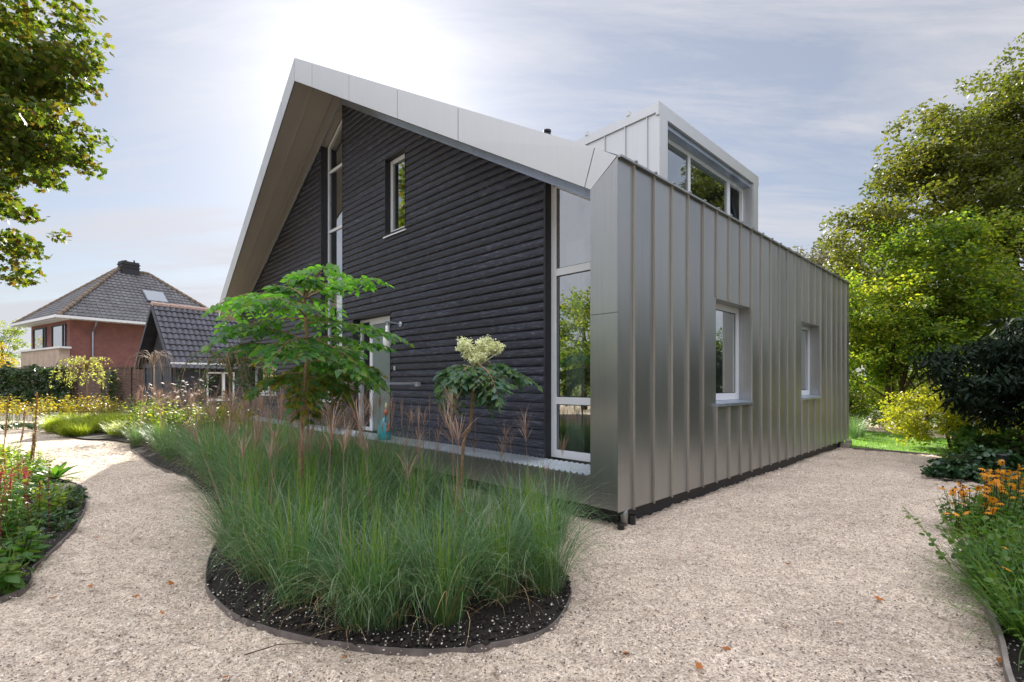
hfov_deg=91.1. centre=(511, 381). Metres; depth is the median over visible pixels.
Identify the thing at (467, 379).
angelica tree
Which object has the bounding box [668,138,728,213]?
dormer window
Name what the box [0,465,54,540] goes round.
knotweed
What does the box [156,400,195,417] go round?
flowering shrub
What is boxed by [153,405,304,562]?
miscanthus plant
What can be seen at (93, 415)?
hakone plant
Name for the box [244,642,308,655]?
twig
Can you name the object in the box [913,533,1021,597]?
sedge plant
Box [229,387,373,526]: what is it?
miscanthus plant
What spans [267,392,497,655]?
miscanthus plant
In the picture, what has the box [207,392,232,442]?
miscanthus plant
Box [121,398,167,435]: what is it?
flowering shrub
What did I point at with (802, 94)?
sky
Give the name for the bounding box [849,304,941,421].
garden shrub
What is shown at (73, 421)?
hakone plant
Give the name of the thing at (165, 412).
white anemone
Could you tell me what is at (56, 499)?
leafy perennial
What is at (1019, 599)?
leafy perennial
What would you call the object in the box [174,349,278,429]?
thread leaf tree
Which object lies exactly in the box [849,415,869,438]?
miscanthus plant
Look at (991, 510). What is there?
coneflower
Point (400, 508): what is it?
miscanthus plant
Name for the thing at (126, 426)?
flowering shrub
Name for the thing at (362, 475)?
miscanthus plant
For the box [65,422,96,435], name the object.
hakone plant
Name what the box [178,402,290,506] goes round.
miscanthus plant
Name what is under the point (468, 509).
miscanthus plant
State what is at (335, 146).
gable window
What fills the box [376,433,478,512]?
miscanthus plant
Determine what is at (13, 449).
leafy perennial
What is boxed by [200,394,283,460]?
miscanthus plant
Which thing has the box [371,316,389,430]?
entrance door
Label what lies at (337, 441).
miscanthus plant
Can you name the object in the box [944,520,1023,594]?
arching rose
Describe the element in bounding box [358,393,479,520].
miscanthus plant
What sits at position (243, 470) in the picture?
miscanthus plant
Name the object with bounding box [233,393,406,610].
miscanthus plant
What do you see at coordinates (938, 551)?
arching rose
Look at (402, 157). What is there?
upper window
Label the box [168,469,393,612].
miscanthus plant
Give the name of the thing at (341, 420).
miscanthus plant
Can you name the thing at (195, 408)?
miscanthus plant
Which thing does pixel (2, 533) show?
knotweed
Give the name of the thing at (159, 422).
miscanthus plant
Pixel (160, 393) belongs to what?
miscanthus plant
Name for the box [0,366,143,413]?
garden fence
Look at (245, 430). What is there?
miscanthus plant
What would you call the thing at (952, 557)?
ground cover plant
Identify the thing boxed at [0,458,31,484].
leafy perennial
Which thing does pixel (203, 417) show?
flowering shrub
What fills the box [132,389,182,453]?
miscanthus plant
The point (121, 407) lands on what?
yellow perennial
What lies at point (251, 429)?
miscanthus plant
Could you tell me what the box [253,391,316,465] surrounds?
miscanthus plant
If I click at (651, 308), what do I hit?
modern house
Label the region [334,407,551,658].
miscanthus plant
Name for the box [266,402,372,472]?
miscanthus plant
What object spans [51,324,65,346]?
window
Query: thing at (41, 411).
yellow perennial
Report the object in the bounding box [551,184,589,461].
corner window
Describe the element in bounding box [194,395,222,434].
miscanthus plant
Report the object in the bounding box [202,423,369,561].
miscanthus plant
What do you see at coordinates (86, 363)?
weeping willow
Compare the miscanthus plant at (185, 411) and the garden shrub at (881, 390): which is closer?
the miscanthus plant at (185, 411)
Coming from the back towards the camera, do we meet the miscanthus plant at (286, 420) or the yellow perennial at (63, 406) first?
the yellow perennial at (63, 406)
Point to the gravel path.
(876, 645)
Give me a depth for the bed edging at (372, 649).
3.09 m
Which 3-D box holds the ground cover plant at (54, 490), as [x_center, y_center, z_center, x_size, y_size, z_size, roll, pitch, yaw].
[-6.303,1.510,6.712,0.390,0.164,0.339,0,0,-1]
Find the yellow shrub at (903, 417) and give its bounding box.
[875,380,1023,447]
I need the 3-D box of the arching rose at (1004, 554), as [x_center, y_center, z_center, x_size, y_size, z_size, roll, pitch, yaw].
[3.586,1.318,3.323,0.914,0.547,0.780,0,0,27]
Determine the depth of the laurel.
9.35 m
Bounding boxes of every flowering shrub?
[116,398,155,436]
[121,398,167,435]
[124,398,172,426]
[126,395,160,419]
[130,400,170,420]
[137,408,163,440]
[146,398,191,425]
[152,418,182,437]
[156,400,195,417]
[174,404,215,427]
[180,401,216,424]
[185,410,219,426]
[201,401,240,426]
[203,386,255,429]
[216,406,258,435]
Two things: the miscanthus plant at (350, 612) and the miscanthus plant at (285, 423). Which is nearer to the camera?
the miscanthus plant at (350, 612)
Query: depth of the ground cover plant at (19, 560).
4.13 m
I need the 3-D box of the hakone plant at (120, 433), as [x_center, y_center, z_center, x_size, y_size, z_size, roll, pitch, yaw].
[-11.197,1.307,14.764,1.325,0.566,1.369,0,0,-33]
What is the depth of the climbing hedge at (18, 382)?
25.45 m
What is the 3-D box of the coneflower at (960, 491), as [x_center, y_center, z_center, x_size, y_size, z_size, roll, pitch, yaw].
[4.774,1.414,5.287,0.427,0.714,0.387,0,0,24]
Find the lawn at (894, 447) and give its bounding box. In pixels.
[847,431,952,454]
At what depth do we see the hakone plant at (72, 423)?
15.82 m
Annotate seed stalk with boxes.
[3,396,9,445]
[18,411,25,451]
[29,434,34,467]
[32,392,38,462]
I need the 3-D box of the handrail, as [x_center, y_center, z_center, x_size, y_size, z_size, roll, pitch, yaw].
[-2.256,0.800,8.789,1.550,1.600,0.080,0,0,-44]
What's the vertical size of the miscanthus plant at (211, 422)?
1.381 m
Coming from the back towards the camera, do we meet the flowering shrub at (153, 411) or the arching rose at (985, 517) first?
the flowering shrub at (153, 411)
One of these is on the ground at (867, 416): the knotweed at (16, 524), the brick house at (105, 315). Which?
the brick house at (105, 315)
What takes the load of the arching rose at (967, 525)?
on the bed soil at (1017, 674)
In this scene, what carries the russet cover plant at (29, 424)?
on the gravel base at (44, 439)
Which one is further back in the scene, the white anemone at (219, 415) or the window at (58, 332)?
the window at (58, 332)
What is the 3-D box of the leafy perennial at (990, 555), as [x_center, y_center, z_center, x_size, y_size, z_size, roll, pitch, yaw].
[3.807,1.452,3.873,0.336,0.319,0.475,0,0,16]
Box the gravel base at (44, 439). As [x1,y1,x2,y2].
[0,409,992,681]
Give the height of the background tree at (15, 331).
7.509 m
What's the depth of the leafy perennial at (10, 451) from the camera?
9.28 m
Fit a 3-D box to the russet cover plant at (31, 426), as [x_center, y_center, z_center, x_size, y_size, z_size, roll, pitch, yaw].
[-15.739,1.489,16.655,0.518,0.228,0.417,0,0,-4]
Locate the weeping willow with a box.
[49,355,119,413]
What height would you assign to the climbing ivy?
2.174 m
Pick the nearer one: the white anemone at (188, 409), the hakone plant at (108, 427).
the white anemone at (188, 409)
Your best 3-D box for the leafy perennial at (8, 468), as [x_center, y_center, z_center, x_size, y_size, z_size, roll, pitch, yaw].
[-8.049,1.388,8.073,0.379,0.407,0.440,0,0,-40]
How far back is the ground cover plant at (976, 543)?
4.59 m
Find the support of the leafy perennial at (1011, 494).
on the bed soil at (1017, 674)
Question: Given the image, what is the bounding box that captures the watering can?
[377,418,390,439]
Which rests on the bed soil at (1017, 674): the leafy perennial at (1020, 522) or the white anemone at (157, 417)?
the leafy perennial at (1020, 522)
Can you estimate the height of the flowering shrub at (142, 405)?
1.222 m
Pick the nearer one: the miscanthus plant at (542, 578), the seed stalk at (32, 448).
the miscanthus plant at (542, 578)
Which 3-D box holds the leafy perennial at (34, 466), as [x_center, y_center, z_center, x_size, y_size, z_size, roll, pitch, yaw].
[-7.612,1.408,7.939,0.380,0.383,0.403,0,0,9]
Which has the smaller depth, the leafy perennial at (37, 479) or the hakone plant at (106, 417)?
the leafy perennial at (37, 479)
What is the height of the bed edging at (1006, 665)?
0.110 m
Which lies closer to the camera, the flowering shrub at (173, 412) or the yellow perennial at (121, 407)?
the flowering shrub at (173, 412)
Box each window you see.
[33,327,46,348]
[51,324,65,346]
[206,372,234,400]
[255,366,275,392]
[328,119,341,397]
[391,154,404,231]
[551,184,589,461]
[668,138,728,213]
[716,303,738,399]
[801,325,809,394]
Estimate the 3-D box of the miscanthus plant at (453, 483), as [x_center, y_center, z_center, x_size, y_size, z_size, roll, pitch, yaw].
[-0.516,0.794,4.539,1.478,1.588,1.509,0,0,-20]
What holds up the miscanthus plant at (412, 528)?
on the grass bed soil at (152, 457)
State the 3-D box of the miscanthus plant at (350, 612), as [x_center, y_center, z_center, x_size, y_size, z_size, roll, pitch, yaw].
[-0.989,0.940,3.263,1.404,1.485,1.493,0,0,-38]
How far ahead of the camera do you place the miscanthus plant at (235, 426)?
8.39 m
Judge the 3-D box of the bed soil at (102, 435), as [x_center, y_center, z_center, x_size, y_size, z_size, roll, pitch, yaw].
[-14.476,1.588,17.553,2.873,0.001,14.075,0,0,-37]
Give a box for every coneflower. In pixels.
[935,485,993,532]
[939,476,993,526]
[948,485,1003,539]
[965,469,1022,516]
[970,478,1023,528]
[978,466,1023,514]
[985,477,1023,531]
[988,459,1023,511]
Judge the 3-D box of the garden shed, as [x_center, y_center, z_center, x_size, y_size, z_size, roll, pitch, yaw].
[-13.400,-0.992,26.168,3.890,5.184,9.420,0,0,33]
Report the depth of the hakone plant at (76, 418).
17.49 m
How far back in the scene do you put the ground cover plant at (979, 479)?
7.62 m
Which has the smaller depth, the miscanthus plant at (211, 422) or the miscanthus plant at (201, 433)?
the miscanthus plant at (201, 433)
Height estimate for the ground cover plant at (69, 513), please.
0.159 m
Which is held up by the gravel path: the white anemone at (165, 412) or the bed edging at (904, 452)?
the bed edging at (904, 452)
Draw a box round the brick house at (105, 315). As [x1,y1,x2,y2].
[10,260,207,405]
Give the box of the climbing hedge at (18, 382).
[0,362,77,413]
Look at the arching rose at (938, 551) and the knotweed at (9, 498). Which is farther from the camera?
the knotweed at (9, 498)
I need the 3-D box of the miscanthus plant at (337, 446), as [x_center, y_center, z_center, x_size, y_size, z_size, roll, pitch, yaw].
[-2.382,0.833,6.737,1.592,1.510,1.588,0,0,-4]
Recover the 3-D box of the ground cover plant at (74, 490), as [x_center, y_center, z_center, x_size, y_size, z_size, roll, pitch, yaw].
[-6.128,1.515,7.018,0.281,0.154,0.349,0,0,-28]
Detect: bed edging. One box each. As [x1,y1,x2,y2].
[0,462,86,602]
[130,447,571,656]
[853,447,944,455]
[978,491,1015,681]
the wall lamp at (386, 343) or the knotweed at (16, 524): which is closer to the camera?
the knotweed at (16, 524)
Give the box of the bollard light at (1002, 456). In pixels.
[996,453,1008,468]
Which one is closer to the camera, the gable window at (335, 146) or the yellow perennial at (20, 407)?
the gable window at (335, 146)
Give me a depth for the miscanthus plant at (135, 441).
12.26 m
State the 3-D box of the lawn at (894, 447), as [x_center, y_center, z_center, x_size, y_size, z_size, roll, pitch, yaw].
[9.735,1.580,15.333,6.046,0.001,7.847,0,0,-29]
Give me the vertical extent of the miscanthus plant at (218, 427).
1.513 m
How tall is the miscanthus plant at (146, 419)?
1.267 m
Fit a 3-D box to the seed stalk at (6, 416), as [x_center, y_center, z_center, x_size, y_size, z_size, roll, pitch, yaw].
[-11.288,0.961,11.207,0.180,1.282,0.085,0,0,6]
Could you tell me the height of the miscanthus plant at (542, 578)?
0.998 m
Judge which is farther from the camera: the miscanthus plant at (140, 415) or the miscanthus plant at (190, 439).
the miscanthus plant at (140, 415)
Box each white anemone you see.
[143,392,171,425]
[148,382,183,423]
[162,382,196,429]
[177,379,202,428]
[203,384,233,429]
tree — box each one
[0,0,116,290]
[0,319,30,380]
[0,342,19,368]
[124,350,177,403]
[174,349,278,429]
[198,263,413,495]
[248,341,397,483]
[433,334,542,520]
[790,236,917,353]
[813,32,1023,338]
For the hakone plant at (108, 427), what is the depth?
14.98 m
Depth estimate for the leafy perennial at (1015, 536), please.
4.10 m
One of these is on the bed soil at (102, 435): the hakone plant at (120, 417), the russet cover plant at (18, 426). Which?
the hakone plant at (120, 417)
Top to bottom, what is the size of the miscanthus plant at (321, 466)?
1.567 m
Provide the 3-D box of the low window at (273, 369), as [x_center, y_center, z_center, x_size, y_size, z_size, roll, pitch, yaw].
[-7.487,-0.085,15.492,0.060,0.830,2.360,0,0,-44]
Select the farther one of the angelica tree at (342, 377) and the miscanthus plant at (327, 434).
the miscanthus plant at (327, 434)
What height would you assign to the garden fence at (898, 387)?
2.000 m
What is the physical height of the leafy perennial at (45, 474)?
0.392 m
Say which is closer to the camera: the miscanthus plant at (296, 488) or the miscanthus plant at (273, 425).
the miscanthus plant at (296, 488)
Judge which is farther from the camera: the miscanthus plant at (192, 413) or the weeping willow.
the weeping willow
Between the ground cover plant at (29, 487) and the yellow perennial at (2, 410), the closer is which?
the ground cover plant at (29, 487)
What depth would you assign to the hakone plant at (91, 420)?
17.19 m
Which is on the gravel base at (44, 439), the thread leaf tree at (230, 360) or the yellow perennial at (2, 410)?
the yellow perennial at (2, 410)
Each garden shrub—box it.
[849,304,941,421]
[849,380,890,429]
[919,444,1023,482]
[939,423,1023,462]
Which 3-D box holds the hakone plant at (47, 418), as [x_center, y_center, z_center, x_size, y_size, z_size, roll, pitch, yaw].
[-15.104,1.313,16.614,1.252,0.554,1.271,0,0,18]
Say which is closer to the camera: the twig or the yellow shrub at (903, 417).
the twig
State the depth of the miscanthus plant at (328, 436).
7.38 m
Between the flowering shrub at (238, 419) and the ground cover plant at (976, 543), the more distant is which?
the flowering shrub at (238, 419)
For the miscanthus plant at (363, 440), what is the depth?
4.49 m
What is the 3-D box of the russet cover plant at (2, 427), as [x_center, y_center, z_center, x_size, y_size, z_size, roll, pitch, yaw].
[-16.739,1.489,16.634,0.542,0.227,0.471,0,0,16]
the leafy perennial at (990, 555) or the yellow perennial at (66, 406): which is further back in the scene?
the yellow perennial at (66, 406)
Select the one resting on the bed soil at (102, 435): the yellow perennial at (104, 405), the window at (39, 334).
the yellow perennial at (104, 405)
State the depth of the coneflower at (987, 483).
5.37 m
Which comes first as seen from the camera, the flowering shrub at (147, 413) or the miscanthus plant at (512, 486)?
the miscanthus plant at (512, 486)
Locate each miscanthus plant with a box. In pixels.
[115,384,149,446]
[121,383,155,441]
[130,380,183,449]
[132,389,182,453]
[133,395,163,441]
[140,388,176,444]
[142,384,184,461]
[144,381,220,466]
[144,387,182,447]
[149,382,201,455]
[152,389,357,588]
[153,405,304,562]
[155,399,259,489]
[159,390,261,490]
[162,384,186,432]
[164,388,202,437]
[166,394,232,466]
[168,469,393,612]
[173,390,297,511]
[175,407,345,528]
[176,386,268,491]
[177,388,217,441]
[177,389,258,459]
[178,393,279,495]
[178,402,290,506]
[179,396,210,444]
[184,388,210,430]
[185,395,291,519]
[186,391,224,434]
[190,386,214,426]
[192,401,252,461]
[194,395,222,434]
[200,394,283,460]
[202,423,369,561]
[202,461,411,580]
[207,390,229,441]
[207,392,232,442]
[217,393,315,468]
[217,396,294,448]
[218,382,282,440]
[225,396,349,491]
[227,389,306,452]
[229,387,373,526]
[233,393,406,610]
[234,390,316,475]
[237,388,254,435]
[239,390,400,530]
[241,397,327,478]
[245,414,466,645]
[251,395,299,438]
[252,403,365,499]
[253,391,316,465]
[261,406,339,445]
[262,387,316,436]
[263,406,327,454]
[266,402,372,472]
[267,391,297,439]
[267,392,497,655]
[267,396,370,460]
[272,438,434,554]
[278,402,377,462]
[280,397,398,500]
[290,387,366,453]
[297,391,428,513]
[297,403,372,477]
[298,430,442,562]
[299,394,444,530]
[318,382,389,465]
[326,385,443,492]
[328,417,393,471]
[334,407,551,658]
[336,393,454,508]
[337,398,487,541]
[340,403,476,570]
[347,438,501,617]
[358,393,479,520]
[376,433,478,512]
[378,384,534,558]
[396,414,495,522]
[402,404,539,581]
[406,479,594,612]
[415,416,513,531]
[450,432,554,533]
[456,422,564,537]
[458,405,618,568]
[460,472,641,603]
[498,435,621,542]
[849,413,867,430]
[849,414,878,437]
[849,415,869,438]
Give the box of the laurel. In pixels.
[906,315,1023,432]
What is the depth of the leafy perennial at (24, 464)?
8.38 m
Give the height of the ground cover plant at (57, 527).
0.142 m
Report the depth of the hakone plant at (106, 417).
17.29 m
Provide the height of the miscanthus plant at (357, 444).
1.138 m
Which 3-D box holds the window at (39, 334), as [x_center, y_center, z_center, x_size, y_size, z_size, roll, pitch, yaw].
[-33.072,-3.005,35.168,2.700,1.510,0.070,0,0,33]
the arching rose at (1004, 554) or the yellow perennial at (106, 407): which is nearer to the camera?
the arching rose at (1004, 554)
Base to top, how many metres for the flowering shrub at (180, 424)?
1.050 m
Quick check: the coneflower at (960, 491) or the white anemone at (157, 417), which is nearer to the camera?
the coneflower at (960, 491)
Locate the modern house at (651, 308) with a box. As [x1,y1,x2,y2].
[219,58,851,529]
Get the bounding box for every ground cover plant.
[0,555,23,571]
[2,527,58,552]
[14,484,32,496]
[16,499,50,512]
[20,506,54,520]
[21,507,64,526]
[25,481,62,492]
[26,488,55,499]
[28,480,61,491]
[40,515,81,530]
[54,505,81,520]
[55,488,90,507]
[59,485,86,494]
[950,544,1021,568]
[961,537,1008,555]
[966,567,1007,593]
[975,473,1004,484]
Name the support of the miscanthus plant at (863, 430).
on the lawn at (894, 447)
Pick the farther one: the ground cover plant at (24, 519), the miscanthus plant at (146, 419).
the miscanthus plant at (146, 419)
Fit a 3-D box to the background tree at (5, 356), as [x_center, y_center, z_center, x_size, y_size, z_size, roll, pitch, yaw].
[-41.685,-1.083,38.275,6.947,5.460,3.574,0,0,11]
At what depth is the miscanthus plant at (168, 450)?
10.00 m
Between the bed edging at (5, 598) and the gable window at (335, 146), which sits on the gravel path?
the bed edging at (5, 598)
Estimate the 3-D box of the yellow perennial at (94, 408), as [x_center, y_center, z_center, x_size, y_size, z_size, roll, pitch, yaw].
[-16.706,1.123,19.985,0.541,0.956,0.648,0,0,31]
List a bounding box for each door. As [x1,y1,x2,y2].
[155,367,169,413]
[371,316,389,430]
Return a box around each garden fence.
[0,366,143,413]
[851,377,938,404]
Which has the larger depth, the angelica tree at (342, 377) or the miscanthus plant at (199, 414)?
the miscanthus plant at (199, 414)
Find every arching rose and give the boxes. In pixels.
[901,500,1023,569]
[935,515,1023,585]
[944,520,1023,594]
[948,523,1023,593]
[949,512,1023,568]
[959,549,1023,634]
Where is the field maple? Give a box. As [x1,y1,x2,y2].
[841,205,1023,438]
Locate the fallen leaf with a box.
[695,662,702,668]
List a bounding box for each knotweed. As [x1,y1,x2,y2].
[0,450,28,500]
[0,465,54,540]
[0,466,27,522]
[0,466,32,512]
[0,468,28,539]
[0,494,4,556]
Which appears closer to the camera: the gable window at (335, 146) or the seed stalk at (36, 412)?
the seed stalk at (36, 412)
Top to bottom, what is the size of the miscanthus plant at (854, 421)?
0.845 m
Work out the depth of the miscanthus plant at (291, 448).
6.67 m
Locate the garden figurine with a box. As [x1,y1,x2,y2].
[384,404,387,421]
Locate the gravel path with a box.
[0,443,1004,681]
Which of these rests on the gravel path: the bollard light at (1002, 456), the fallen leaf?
the fallen leaf
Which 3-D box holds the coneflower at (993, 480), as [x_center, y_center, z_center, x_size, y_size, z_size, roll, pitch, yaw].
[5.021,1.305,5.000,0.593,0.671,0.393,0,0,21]
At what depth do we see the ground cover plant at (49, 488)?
6.93 m
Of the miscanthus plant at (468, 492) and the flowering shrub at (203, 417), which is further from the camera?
the flowering shrub at (203, 417)
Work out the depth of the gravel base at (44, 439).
4.83 m
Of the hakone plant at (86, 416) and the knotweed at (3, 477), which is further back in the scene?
the hakone plant at (86, 416)
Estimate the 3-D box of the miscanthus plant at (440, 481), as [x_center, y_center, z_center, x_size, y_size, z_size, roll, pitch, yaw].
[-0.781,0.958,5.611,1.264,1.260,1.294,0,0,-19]
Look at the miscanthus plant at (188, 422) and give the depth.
11.66 m
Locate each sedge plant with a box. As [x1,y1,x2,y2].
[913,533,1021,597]
[916,538,1023,625]
[917,556,1023,670]
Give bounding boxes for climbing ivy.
[97,370,122,413]
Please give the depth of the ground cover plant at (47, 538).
4.72 m
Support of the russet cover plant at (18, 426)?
on the gravel base at (44, 439)
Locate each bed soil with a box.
[0,463,85,596]
[55,424,130,442]
[130,441,570,648]
[987,448,1023,681]
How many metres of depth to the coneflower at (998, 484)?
5.02 m
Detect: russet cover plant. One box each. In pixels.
[0,424,15,429]
[4,422,22,428]
[20,422,34,428]
[26,424,42,429]
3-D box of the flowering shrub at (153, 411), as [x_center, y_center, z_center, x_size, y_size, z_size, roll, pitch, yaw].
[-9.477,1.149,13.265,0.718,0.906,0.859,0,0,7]
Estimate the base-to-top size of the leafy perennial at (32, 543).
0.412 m
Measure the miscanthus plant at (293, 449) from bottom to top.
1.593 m
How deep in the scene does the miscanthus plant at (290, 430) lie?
8.30 m
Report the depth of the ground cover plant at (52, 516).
5.53 m
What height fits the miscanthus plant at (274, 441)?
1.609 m
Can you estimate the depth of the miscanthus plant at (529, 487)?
4.42 m
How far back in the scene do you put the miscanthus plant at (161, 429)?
11.53 m
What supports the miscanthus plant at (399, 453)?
on the grass bed soil at (152, 457)
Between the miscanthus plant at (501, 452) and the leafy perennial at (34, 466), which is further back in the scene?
the leafy perennial at (34, 466)
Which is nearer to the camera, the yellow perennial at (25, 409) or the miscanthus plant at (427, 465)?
the miscanthus plant at (427, 465)
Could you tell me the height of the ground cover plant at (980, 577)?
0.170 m
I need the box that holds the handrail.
[344,382,420,442]
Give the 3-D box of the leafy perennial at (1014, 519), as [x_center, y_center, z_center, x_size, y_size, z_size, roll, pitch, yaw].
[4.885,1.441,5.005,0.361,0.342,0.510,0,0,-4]
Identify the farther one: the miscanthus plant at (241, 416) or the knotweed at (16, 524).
the miscanthus plant at (241, 416)
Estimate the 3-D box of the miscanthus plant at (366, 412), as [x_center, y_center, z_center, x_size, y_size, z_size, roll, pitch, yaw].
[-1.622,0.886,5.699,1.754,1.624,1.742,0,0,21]
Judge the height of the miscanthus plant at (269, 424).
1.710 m
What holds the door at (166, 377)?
in the garden shed
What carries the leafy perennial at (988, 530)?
on the bed soil at (1017, 674)
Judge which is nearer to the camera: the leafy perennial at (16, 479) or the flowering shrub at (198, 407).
the leafy perennial at (16, 479)
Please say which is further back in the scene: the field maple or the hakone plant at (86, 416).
the hakone plant at (86, 416)
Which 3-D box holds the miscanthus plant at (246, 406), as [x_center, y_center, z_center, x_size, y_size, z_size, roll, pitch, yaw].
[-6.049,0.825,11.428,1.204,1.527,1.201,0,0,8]
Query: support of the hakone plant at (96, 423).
on the bed soil at (102, 435)
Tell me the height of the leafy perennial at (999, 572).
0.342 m
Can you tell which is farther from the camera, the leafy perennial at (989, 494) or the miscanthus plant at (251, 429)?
the miscanthus plant at (251, 429)
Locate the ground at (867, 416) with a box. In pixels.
[1,384,1016,428]
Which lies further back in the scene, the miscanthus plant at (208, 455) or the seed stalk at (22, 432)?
the seed stalk at (22, 432)
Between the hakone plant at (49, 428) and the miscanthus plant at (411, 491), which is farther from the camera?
the hakone plant at (49, 428)
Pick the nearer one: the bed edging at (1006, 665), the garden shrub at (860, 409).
the bed edging at (1006, 665)
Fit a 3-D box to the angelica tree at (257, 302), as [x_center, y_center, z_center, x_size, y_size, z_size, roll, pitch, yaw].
[-2.071,0.259,4.990,1.958,2.682,1.849,0,0,42]
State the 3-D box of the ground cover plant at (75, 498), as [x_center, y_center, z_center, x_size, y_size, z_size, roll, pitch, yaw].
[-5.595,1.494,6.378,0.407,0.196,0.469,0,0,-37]
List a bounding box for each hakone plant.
[37,415,74,431]
[40,415,72,428]
[42,410,83,418]
[50,421,78,435]
[52,416,82,426]
[60,420,84,426]
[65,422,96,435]
[66,415,88,421]
[74,412,97,422]
[74,417,109,432]
[82,416,105,423]
[83,411,101,419]
[91,412,119,422]
[92,416,125,432]
[93,413,124,422]
[98,419,127,434]
[104,419,135,436]
[106,413,140,420]
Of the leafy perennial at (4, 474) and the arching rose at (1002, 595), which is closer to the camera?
the arching rose at (1002, 595)
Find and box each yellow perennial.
[0,393,26,423]
[0,396,17,421]
[10,399,29,420]
[22,402,38,421]
[27,399,48,423]
[32,396,56,418]
[41,394,66,415]
[57,399,72,413]
[59,392,90,414]
[65,393,92,413]
[82,400,100,415]
[88,393,113,414]
[96,393,118,410]
[109,401,125,414]
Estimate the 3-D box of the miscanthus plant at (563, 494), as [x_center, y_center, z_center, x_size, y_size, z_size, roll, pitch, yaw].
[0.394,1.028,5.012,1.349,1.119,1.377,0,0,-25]
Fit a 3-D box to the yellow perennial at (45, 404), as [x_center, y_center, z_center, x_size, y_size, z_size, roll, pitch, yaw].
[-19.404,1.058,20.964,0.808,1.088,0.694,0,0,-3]
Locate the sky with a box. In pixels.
[0,0,1023,376]
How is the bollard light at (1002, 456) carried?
on the bed soil at (1017, 674)
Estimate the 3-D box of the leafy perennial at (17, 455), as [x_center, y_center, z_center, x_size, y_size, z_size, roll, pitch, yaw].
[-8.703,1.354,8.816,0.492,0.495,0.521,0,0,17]
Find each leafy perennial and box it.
[0,441,20,460]
[0,443,19,469]
[0,444,36,467]
[0,456,22,478]
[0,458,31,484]
[0,464,9,485]
[0,472,31,488]
[0,519,52,563]
[0,539,39,594]
[1,455,40,473]
[14,458,47,479]
[17,468,52,486]
[18,449,55,466]
[19,460,55,484]
[28,477,75,512]
[972,485,1016,504]
[981,512,1023,534]
[981,550,1020,572]
[985,520,1023,547]
[986,559,1023,607]
[986,569,1023,634]
[988,512,1023,546]
[993,481,1023,502]
[999,497,1023,514]
[1004,529,1023,555]
[1008,623,1023,647]
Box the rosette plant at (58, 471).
[31,461,89,479]
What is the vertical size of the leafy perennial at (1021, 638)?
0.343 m
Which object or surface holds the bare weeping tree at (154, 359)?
on the gravel base at (44, 439)
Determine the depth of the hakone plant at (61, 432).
14.80 m
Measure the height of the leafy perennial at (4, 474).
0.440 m
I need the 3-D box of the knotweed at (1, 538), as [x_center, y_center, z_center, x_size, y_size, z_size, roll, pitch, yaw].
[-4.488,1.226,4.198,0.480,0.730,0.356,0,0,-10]
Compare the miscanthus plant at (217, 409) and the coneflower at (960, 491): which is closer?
the coneflower at (960, 491)
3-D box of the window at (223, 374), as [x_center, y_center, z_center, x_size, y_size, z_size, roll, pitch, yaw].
[-13.501,0.210,23.278,0.070,1.340,1.250,0,0,33]
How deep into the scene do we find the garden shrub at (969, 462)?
8.23 m
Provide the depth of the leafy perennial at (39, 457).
8.91 m
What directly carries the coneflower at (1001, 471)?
on the bed soil at (1017, 674)
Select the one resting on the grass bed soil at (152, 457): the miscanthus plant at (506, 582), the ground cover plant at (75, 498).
the miscanthus plant at (506, 582)
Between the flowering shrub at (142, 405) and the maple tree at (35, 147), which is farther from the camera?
the flowering shrub at (142, 405)
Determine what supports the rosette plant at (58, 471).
on the bed soil at (62, 534)
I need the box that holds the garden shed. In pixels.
[134,301,240,413]
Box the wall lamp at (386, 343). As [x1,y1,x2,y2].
[383,320,401,349]
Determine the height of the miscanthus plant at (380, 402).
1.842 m
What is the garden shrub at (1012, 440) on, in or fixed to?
on the bed soil at (1017, 674)
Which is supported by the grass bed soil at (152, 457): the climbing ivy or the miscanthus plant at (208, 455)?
the miscanthus plant at (208, 455)
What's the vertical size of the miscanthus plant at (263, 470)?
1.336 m
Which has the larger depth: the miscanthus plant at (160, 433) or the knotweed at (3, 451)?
the miscanthus plant at (160, 433)
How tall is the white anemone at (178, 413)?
1.612 m
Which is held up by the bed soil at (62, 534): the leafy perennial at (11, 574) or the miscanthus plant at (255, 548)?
the leafy perennial at (11, 574)
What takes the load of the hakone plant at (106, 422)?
on the bed soil at (102, 435)
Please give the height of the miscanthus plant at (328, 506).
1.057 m
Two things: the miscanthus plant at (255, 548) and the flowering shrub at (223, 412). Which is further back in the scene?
the flowering shrub at (223, 412)
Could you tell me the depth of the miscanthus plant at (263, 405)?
5.67 m
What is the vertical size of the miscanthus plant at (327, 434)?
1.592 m
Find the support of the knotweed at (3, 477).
on the bed soil at (62, 534)

